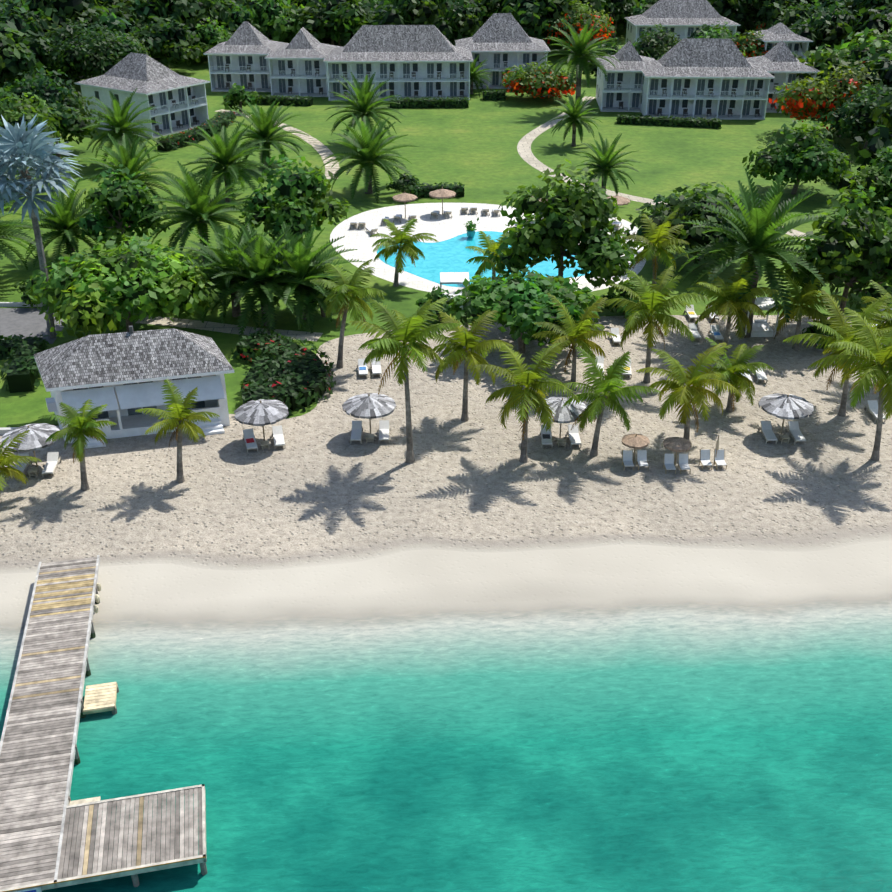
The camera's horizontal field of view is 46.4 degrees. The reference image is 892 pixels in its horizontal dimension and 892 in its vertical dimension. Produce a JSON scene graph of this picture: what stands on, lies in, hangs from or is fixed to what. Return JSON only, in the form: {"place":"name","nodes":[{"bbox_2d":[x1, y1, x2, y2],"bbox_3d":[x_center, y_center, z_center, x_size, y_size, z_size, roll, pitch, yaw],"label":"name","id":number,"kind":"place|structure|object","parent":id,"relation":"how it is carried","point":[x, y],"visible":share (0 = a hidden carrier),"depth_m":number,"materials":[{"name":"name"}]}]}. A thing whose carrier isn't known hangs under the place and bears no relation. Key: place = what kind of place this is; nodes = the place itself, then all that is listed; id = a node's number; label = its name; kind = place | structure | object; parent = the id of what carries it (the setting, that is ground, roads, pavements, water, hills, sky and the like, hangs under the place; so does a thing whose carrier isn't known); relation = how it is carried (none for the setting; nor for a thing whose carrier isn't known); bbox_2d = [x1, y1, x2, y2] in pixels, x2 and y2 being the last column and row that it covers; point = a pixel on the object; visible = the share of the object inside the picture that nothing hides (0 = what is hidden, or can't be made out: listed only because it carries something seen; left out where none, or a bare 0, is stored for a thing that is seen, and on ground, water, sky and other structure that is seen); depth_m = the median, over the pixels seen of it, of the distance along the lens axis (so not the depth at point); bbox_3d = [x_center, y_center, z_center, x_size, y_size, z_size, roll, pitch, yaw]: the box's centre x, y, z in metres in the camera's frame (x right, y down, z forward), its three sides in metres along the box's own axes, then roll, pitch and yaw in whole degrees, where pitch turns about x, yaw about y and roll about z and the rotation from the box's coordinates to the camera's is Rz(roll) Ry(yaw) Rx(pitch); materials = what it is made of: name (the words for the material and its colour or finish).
{"place":"outdoors","nodes":[
{"label":"outdoors","id":0,"kind":"place"},
{"bbox_2d":[0,308,65,343],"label":"road","id":1,"kind":"structure","parent":0,"point":[26,322],"depth_m":80.04,"materials":[{"name":"asphalt"}]},
{"bbox_2d":[0,114,82,338],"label":"bismarck palm","id":2,"kind":"object","parent":1,"relation":"on","point":[16,140],"visible":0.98,"depth_m":70.80,"materials":[{"name":"blue plant"}]},
{"bbox_2d":[135,316,322,340],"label":"path","id":3,"kind":"structure","parent":0,"point":[222,327],"depth_m":79.34,"materials":[{"name":"stone"}]},
{"bbox_2d":[0,26,888,427],"bbox_3d":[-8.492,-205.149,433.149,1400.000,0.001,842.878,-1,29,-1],"label":"lawn","id":4,"kind":"structure","parent":0,"point":[474,146],"depth_m":121.09,"materials":[{"name":"plant"}]},
{"bbox_2d":[0,196,44,269],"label":"date palm","id":5,"kind":"object","parent":4,"relation":"on","point":[10,235],"visible":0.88,"depth_m":86.04,"materials":[{"name":"green plant"}]},
{"bbox_2d":[0,333,48,392],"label":"hedge","id":6,"kind":"object","parent":4,"relation":"on","point":[23,373],"visible":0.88,"depth_m":70.08,"materials":[{"name":"green plant"}]},
{"bbox_2d":[0,21,49,98],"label":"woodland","id":7,"kind":"object","parent":4,"relation":"on","point":[15,62],"visible":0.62,"depth_m":135.87,"materials":[{"name":"green plant"}]},
{"bbox_2d":[0,86,61,176],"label":"tree","id":8,"kind":"object","parent":4,"relation":"on","point":[12,111],"visible":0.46,"depth_m":109.20,"materials":[{"name":"green plant"}]},
{"bbox_2d":[0,0,88,75],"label":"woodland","id":9,"kind":"object","parent":4,"relation":"on","point":[34,31],"visible":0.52,"depth_m":157.95,"materials":[{"name":"green plant"}]},
{"bbox_2d":[3,66,100,157],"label":"tree","id":10,"kind":"object","parent":4,"relation":"on","point":[70,109],"visible":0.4,"depth_m":121.15,"materials":[{"name":"green plant"}]},
{"bbox_2d":[13,178,104,267],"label":"date palm","id":11,"kind":"object","parent":4,"relation":"on","point":[61,219],"visible":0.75,"depth_m":90.61,"materials":[{"name":"green plant"}]},
{"bbox_2d":[37,20,150,83],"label":"tree","id":12,"kind":"object","parent":4,"relation":"on","point":[96,53],"visible":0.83,"depth_m":157.05,"materials":[{"name":"green plant"}]},
{"bbox_2d":[79,88,163,163],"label":"date palm","id":13,"kind":"object","parent":4,"relation":"on","point":[117,119],"visible":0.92,"depth_m":119.53,"materials":[{"name":"green plant"}]},
{"bbox_2d":[75,164,169,254],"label":"tree","id":14,"kind":"object","parent":4,"relation":"on","point":[121,203],"visible":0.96,"depth_m":89.51,"materials":[{"name":"green plant"}]},
{"bbox_2d":[25,233,221,338],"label":"tree","id":15,"kind":"object","parent":4,"relation":"on","point":[92,294],"depth_m":73.82,"materials":[{"name":"green plant"}]},
{"bbox_2d":[79,130,179,204],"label":"date palm","id":16,"kind":"object","parent":4,"relation":"on","point":[130,160],"visible":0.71,"depth_m":104.85,"materials":[{"name":"green plant"}]},
{"bbox_2d":[74,52,209,137],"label":"hotel building","id":17,"kind":"structure","parent":4,"relation":"on","point":[178,101],"depth_m":136.98,"materials":[{"name":"white paint"}]},
{"bbox_2d":[125,16,202,67],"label":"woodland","id":18,"kind":"object","parent":4,"relation":"on","point":[163,41],"visible":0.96,"depth_m":174.32,"materials":[{"name":"green plant"}]},
{"bbox_2d":[128,0,216,31],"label":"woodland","id":19,"kind":"object","parent":4,"relation":"on","point":[188,13],"visible":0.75,"depth_m":184.78,"materials":[{"name":"green plant"}]},
{"bbox_2d":[155,111,235,151],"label":"hedge","id":20,"kind":"object","parent":4,"relation":"on","point":[177,141],"visible":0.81,"depth_m":132.91,"materials":[{"name":"green plant"}]},
{"bbox_2d":[137,157,257,264],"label":"date palm","id":21,"kind":"object","parent":4,"relation":"on","point":[201,208],"visible":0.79,"depth_m":89.46,"materials":[{"name":"green plant"}]},
{"bbox_2d":[188,17,235,56],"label":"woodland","id":22,"kind":"object","parent":4,"relation":"on","point":[211,37],"visible":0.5,"depth_m":182.17,"materials":[{"name":"green plant"}]},
{"bbox_2d":[190,0,252,34],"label":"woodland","id":23,"kind":"object","parent":4,"relation":"on","point":[224,15],"visible":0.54,"depth_m":187.81,"materials":[{"name":"green plant"}]},
{"bbox_2d":[183,119,273,209],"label":"date palm","id":24,"kind":"object","parent":4,"relation":"on","point":[226,159],"visible":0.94,"depth_m":106.58,"materials":[{"name":"green plant"}]},
{"bbox_2d":[179,213,287,327],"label":"date palm","id":25,"kind":"object","parent":4,"relation":"on","point":[208,253],"visible":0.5,"depth_m":78.50,"materials":[{"name":"green plant"}]},
{"bbox_2d":[204,21,288,91],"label":"hotel building","id":26,"kind":"structure","parent":4,"relation":"on","point":[242,53],"depth_m":163.08,"materials":[{"name":"white paint"}]},
{"bbox_2d":[197,223,324,339],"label":"date palm","id":27,"kind":"object","parent":4,"relation":"on","point":[258,264],"visible":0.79,"depth_m":77.06,"materials":[{"name":"green plant"}]},
{"bbox_2d":[224,98,308,175],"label":"date palm","id":28,"kind":"object","parent":4,"relation":"on","point":[266,127],"visible":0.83,"depth_m":119.03,"materials":[{"name":"green plant"}]},
{"bbox_2d":[241,352,291,389],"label":"bush","id":29,"kind":"object","parent":4,"relation":"on","point":[262,368],"depth_m":70.14,"materials":[{"name":"green plant"}]},
{"bbox_2d":[226,0,310,42],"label":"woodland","id":30,"kind":"object","parent":4,"relation":"on","point":[268,17],"visible":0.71,"depth_m":186.63,"materials":[{"name":"green plant"}]},
{"bbox_2d":[231,327,335,416],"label":"flowering bush","id":31,"kind":"object","parent":4,"relation":"on","point":[303,385],"depth_m":69.80,"materials":[{"name":"green plant"}]},
{"bbox_2d":[239,149,352,245],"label":"lawn tree","id":32,"kind":"object","parent":4,"relation":"on","point":[298,208],"visible":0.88,"depth_m":90.68,"materials":[{"name":"green plant"}]},
{"bbox_2d":[265,27,339,96],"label":"hotel building","id":33,"kind":"structure","parent":4,"relation":"on","point":[297,65],"depth_m":159.67,"materials":[{"name":"white paint"}]},
{"bbox_2d":[245,221,364,333],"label":"date palm","id":34,"kind":"object","parent":4,"relation":"on","point":[300,260],"visible":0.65,"depth_m":78.05,"materials":[{"name":"green plant"}]},
{"bbox_2d":[290,0,374,46],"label":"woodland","id":35,"kind":"object","parent":4,"relation":"on","point":[338,21],"visible":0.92,"depth_m":184.86,"materials":[{"name":"green plant"}]},
{"bbox_2d":[326,72,404,138],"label":"date palm","id":36,"kind":"object","parent":4,"relation":"on","point":[362,101],"visible":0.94,"depth_m":129.39,"materials":[{"name":"green plant"}]},
{"bbox_2d":[321,112,419,203],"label":"date palm","id":37,"kind":"object","parent":4,"relation":"on","point":[367,147],"visible":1,"depth_m":109.30,"materials":[{"name":"green plant"}]},
{"bbox_2d":[323,25,472,100],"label":"hotel building","id":38,"kind":"structure","parent":4,"relation":"on","point":[419,61],"depth_m":156.77,"materials":[{"name":"white paint"}]},
{"bbox_2d":[370,219,438,286],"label":"coconut palm","id":39,"kind":"object","parent":4,"relation":"on","point":[407,246],"visible":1,"depth_m":85.10,"materials":[{"name":"green plant"}]},
{"bbox_2d":[369,0,459,38],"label":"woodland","id":40,"kind":"object","parent":4,"relation":"on","point":[413,12],"visible":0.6,"depth_m":182.62,"materials":[{"name":"green plant"}]},
{"bbox_2d":[389,96,469,108],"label":"hedge","id":41,"kind":"object","parent":4,"relation":"on","point":[426,102],"visible":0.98,"depth_m":151.83,"materials":[{"name":"green plant"}]},
{"bbox_2d":[432,0,486,45],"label":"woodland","id":42,"kind":"object","parent":4,"relation":"on","point":[464,17],"visible":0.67,"depth_m":184.78,"materials":[{"name":"green plant"}]},
{"bbox_2d":[330,203,646,294],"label":"pool deck","id":43,"kind":"structure","parent":4,"relation":"on","point":[441,227],"depth_m":101.05,"materials":[{"name":"concrete"}]},
{"bbox_2d":[465,231,507,279],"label":"coconut palm","id":44,"kind":"object","parent":43,"relation":"on","point":[492,245],"visible":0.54,"depth_m":86.54,"materials":[{"name":"green plant"}]},
{"bbox_2d":[455,13,550,88],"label":"building","id":45,"kind":"structure","parent":4,"relation":"on","point":[499,42],"depth_m":164.93,"materials":[{"name":"white paint"}]},
{"bbox_2d":[484,0,574,45],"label":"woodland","id":46,"kind":"object","parent":4,"relation":"on","point":[529,16],"visible":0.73,"depth_m":187.70,"materials":[{"name":"green plant"}]},
{"bbox_2d":[500,60,575,98],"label":"flamboyant","id":47,"kind":"object","parent":4,"relation":"on","point":[539,81],"visible":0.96,"depth_m":154.08,"materials":[{"name":"green plant"}]},
{"bbox_2d":[484,158,637,288],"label":"tree","id":48,"kind":"object","parent":4,"relation":"on","point":[571,218],"visible":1,"depth_m":79.28,"materials":[{"name":"green plant"}]},
{"bbox_2d":[529,0,616,52],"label":"flowering tree","id":49,"kind":"object","parent":4,"relation":"on","point":[578,20],"visible":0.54,"depth_m":188.12,"materials":[{"name":"green plant"}]},
{"bbox_2d":[548,91,600,145],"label":"date palm","id":50,"kind":"object","parent":4,"relation":"on","point":[574,112],"visible":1,"depth_m":128.95,"materials":[{"name":"green plant"}]},
{"bbox_2d":[540,16,620,105],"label":"date palm","id":51,"kind":"object","parent":4,"relation":"on","point":[580,49],"visible":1,"depth_m":144.01,"materials":[{"name":"green plant"}]},
{"bbox_2d":[573,132,639,194],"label":"date palm","id":52,"kind":"object","parent":4,"relation":"on","point":[603,167],"visible":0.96,"depth_m":107.61,"materials":[{"name":"green plant"}]},
{"bbox_2d":[596,41,655,111],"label":"building","id":53,"kind":"structure","parent":4,"relation":"on","point":[619,90],"depth_m":149.83,"materials":[{"name":"white paint"}]},
{"bbox_2d":[622,208,688,286],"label":"coconut palm","id":54,"kind":"object","parent":4,"relation":"on","point":[655,235],"visible":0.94,"depth_m":82.08,"materials":[{"name":"green plant"}]},
{"bbox_2d":[632,23,681,59],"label":"tree","id":55,"kind":"object","parent":4,"relation":"on","point":[655,45],"visible":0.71,"depth_m":170.44,"materials":[{"name":"green plant"}]},
{"bbox_2d":[616,114,721,128],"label":"hedge","id":56,"kind":"object","parent":4,"relation":"on","point":[664,121],"visible":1,"depth_m":141.35,"materials":[{"name":"green plant"}]},
{"bbox_2d":[624,0,739,47],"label":"building","id":57,"kind":"structure","parent":4,"relation":"on","point":[682,19],"depth_m":191.97,"materials":[{"name":"white paint"}]},
{"bbox_2d":[626,182,782,263],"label":"tree","id":58,"kind":"object","parent":4,"relation":"on","point":[690,234],"visible":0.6,"depth_m":88.53,"materials":[{"name":"green plant"}]},
{"bbox_2d":[639,38,774,119],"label":"building","id":59,"kind":"structure","parent":4,"relation":"on","point":[713,78],"depth_m":144.90,"materials":[{"name":"white paint"}]},
{"bbox_2d":[725,0,806,30],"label":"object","id":60,"kind":"object","parent":4,"relation":"on","point":[768,9],"visible":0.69,"depth_m":197.02,"materials":[{"name":"green plant"}]},
{"bbox_2d":[748,23,812,60],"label":"building","id":61,"kind":"structure","parent":4,"relation":"on","point":[774,35],"depth_m":173.91,"materials":[{"name":"white paint"}]},
{"bbox_2d":[746,41,819,112],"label":"building","id":62,"kind":"structure","parent":4,"relation":"on","point":[780,62],"depth_m":148.36,"materials":[{"name":"white paint"}]},
{"bbox_2d":[742,119,852,194],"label":"tree","id":63,"kind":"object","parent":4,"relation":"on","point":[801,156],"visible":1,"depth_m":107.74,"materials":[{"name":"green plant"}]},
{"bbox_2d":[788,0,862,56],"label":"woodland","id":64,"kind":"object","parent":4,"relation":"on","point":[829,29],"visible":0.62,"depth_m":175.24,"materials":[{"name":"green plant"}]},
{"bbox_2d":[769,60,891,136],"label":"flowering tree","id":65,"kind":"object","parent":4,"relation":"on","point":[804,99],"visible":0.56,"depth_m":131.34,"materials":[{"name":"green plant"}]},
{"bbox_2d":[796,27,891,86],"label":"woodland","id":66,"kind":"object","parent":4,"relation":"on","point":[835,59],"visible":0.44,"depth_m":146.34,"materials":[{"name":"green plant"}]},
{"bbox_2d":[823,84,891,150],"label":"tree","id":67,"kind":"object","parent":4,"relation":"on","point":[853,116],"visible":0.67,"depth_m":124.63,"materials":[{"name":"green plant"}]},
{"bbox_2d":[833,146,891,227],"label":"tree","id":68,"kind":"object","parent":4,"relation":"on","point":[879,174],"visible":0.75,"depth_m":93.48,"materials":[{"name":"green plant"}]},
{"bbox_2d":[849,50,891,97],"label":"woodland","id":69,"kind":"object","parent":4,"relation":"on","point":[883,69],"visible":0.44,"depth_m":132.65,"materials":[{"name":"green plant"}]},
{"bbox_2d":[851,91,891,170],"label":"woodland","id":70,"kind":"object","parent":4,"relation":"on","point":[884,131],"visible":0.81,"depth_m":109.96,"materials":[{"name":"green plant"}]},
{"bbox_2d":[0,593,891,891],"bbox_3d":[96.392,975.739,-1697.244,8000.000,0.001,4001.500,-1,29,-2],"label":"sea water","id":71,"kind":"structure","parent":0,"point":[692,747],"depth_m":41.44,"materials":[{"name":"liquid"}]},
{"bbox_2d":[0,555,206,891],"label":"jetty","id":72,"kind":"object","parent":71,"relation":"in","point":[46,710],"visible":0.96,"depth_m":38.25,"materials":[{"name":"grey wood"}]},
{"bbox_2d":[0,315,891,628],"bbox_3d":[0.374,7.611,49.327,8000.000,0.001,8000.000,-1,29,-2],"label":"ground","id":73,"kind":"structure","parent":0,"point":[326,517],"depth_m":56.89,"materials":[{"name":"sand"}]},
{"bbox_2d":[0,430,41,490],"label":"coconut palm","id":74,"kind":"object","parent":73,"relation":"on","point":[8,470],"visible":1,"depth_m":56.56,"materials":[{"name":"green plant"}]},
{"bbox_2d":[0,423,58,466],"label":"umbrella","id":75,"kind":"object","parent":73,"relation":"on","point":[38,434],"visible":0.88,"depth_m":59.07,"materials":[{"name":"grey fabric"}]},
{"bbox_2d":[38,399,115,490],"bbox_3d":[-20.043,0.111,57.364,3.768,5.360,3.598,-21,36,-33],"label":"coconut palm","id":76,"kind":"object","parent":73,"relation":"on","point":[86,424],"visible":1,"depth_m":56.60,"materials":[{"name":"green plant"}]},
{"bbox_2d":[34,326,233,448],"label":"beach house","id":77,"kind":"structure","parent":73,"relation":"on","point":[123,375],"depth_m":62.82,"materials":[{"name":"white paint"}]},
{"bbox_2d":[135,379,219,482],"bbox_3d":[-14.803,-0.605,58.034,4.201,5.968,4.298,-1,29,-1],"label":"coconut palm","id":78,"kind":"object","parent":73,"relation":"on","point":[181,417],"visible":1,"depth_m":57.36,"materials":[{"name":"green plant"}]},
{"bbox_2d":[234,399,288,440],"bbox_3d":[-11.061,-1.441,62.723,3.286,2.846,3.263,-1,29,-1],"label":"umbrella","id":79,"kind":"object","parent":73,"relation":"on","point":[262,412],"visible":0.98,"depth_m":61.75,"materials":[{"name":"grey fabric"}]},
{"bbox_2d":[310,259,387,368],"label":"coconut palm","id":80,"kind":"object","parent":73,"relation":"on","point":[344,288],"visible":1,"depth_m":70.17,"materials":[{"name":"green plant"}]},
{"bbox_2d":[342,393,395,433],"bbox_3d":[-4.676,-1.873,63.501,3.274,2.846,3.193,-1,29,-1],"label":"umbrella","id":81,"kind":"object","parent":73,"relation":"on","point":[369,406],"visible":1,"depth_m":62.52,"materials":[{"name":"grey fabric"}]},
{"bbox_2d":[349,297,459,463],"bbox_3d":[-2.037,-3.619,59.013,5.809,10.260,6.338,17,33,28],"label":"coconut palm","id":82,"kind":"object","parent":73,"relation":"on","point":[410,332],"visible":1,"depth_m":57.38,"materials":[{"name":"green plant"}]},
{"bbox_2d":[423,309,514,421],"bbox_3d":[1.326,-5.081,64.457,5.589,7.536,5.332,-13,32,-22],"label":"coconut palm","id":83,"kind":"object","parent":73,"relation":"on","point":[467,339],"visible":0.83,"depth_m":63.32,"materials":[{"name":"green plant"}]},
{"bbox_2d":[468,340,580,462],"bbox_3d":[4.258,-2.330,59.362,6.188,7.662,6.318,-1,29,-1],"label":"coconut palm","id":84,"kind":"object","parent":73,"relation":"on","point":[519,376],"visible":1,"depth_m":58.60,"materials":[{"name":"green plant"}]},
{"bbox_2d":[448,266,604,353],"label":"almond tree","id":85,"kind":"object","parent":73,"relation":"on","point":[519,303],"visible":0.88,"depth_m":71.96,"materials":[{"name":"green plant"}]},
{"bbox_2d":[537,397,587,437],"bbox_3d":[6.939,-1.605,63.019,3.218,2.846,3.269,-1,29,-1],"label":"umbrella","id":86,"kind":"object","parent":73,"relation":"on","point":[570,413],"visible":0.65,"depth_m":61.99,"materials":[{"name":"white fabric"}]},
{"bbox_2d":[532,293,616,390],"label":"coconut palm","id":87,"kind":"object","parent":73,"relation":"on","point":[580,331],"visible":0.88,"depth_m":67.63,"materials":[{"name":"green plant"}]},
{"bbox_2d":[549,347,660,456],"bbox_3d":[8.912,-2.288,60.476,5.816,6.533,5.229,-17,33,-27],"label":"coconut palm","id":88,"kind":"object","parent":73,"relation":"on","point":[605,384],"visible":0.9,"depth_m":59.73,"materials":[{"name":"green plant"}]},
{"bbox_2d":[601,266,711,382],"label":"coconut palm","id":89,"kind":"object","parent":73,"relation":"on","point":[654,300],"visible":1,"depth_m":67.73,"materials":[{"name":"green plant"}]},
{"bbox_2d":[636,342,740,440],"bbox_3d":[14.028,-3.040,61.875,5.756,6.486,6.306,-1,29,-1],"label":"coconut palm","id":90,"kind":"object","parent":73,"relation":"on","point":[681,393],"visible":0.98,"depth_m":60.91,"materials":[{"name":"green plant"}]},
{"bbox_2d":[686,262,777,356],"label":"coconut palm","id":91,"kind":"object","parent":73,"relation":"on","point":[724,293],"visible":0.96,"depth_m":72.02,"materials":[{"name":"green plant"}]},
{"bbox_2d":[705,337,773,412],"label":"coconut palm","id":92,"kind":"object","parent":73,"relation":"on","point":[733,370],"visible":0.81,"depth_m":65.36,"materials":[{"name":"green plant"}]},
{"bbox_2d":[671,168,844,337],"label":"date palm","id":93,"kind":"object","parent":73,"relation":"on","point":[759,230],"visible":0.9,"depth_m":73.62,"materials":[{"name":"green plant"}]},
{"bbox_2d":[758,393,813,433],"bbox_3d":[20.635,-1.847,63.455,3.254,2.846,3.298,-1,29,-1],"label":"umbrella","id":94,"kind":"object","parent":73,"relation":"on","point":[785,406],"visible":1,"depth_m":62.48,"materials":[{"name":"white fabric"}]},
{"bbox_2d":[765,270,847,349],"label":"coconut palm","id":95,"kind":"object","parent":73,"relation":"on","point":[806,296],"visible":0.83,"depth_m":73.94,"materials":[{"name":"green plant"}]},
{"bbox_2d":[779,185,891,315],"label":"tree","id":96,"kind":"object","parent":73,"relation":"on","point":[864,247],"visible":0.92,"depth_m":73.71,"materials":[{"name":"green plant"}]},
{"bbox_2d":[783,289,891,416],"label":"coconut palm","id":97,"kind":"object","parent":73,"relation":"on","point":[839,319],"visible":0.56,"depth_m":64.21,"materials":[{"name":"green plant"}]},
{"bbox_2d":[808,307,891,460],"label":"coconut palm","id":98,"kind":"object","parent":73,"relation":"on","point":[879,368],"visible":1,"depth_m":58.53,"materials":[{"name":"green plant"}]},
{"bbox_2d":[44,23,847,82],"bbox_3d":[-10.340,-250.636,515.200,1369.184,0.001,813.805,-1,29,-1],"label":"woodland floor","id":99,"kind":"structure","parent":0,"point":[327,41],"depth_m":207.39,"materials":[{"name":"plant"}]},
{"bbox_2d":[19,0,131,77],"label":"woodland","id":100,"kind":"object","parent":99,"relation":"on","point":[58,12],"visible":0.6,"depth_m":167.42,"materials":[{"name":"green plant"}]},
{"bbox_2d":[377,231,590,286],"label":"pool water","id":101,"kind":"structure","parent":0,"point":[454,254],"depth_m":92.66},
{"bbox_2d":[517,96,813,240],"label":"path","id":102,"kind":"structure","parent":0,"point":[525,151],"depth_m":126.56,"materials":[{"name":"concrete"}]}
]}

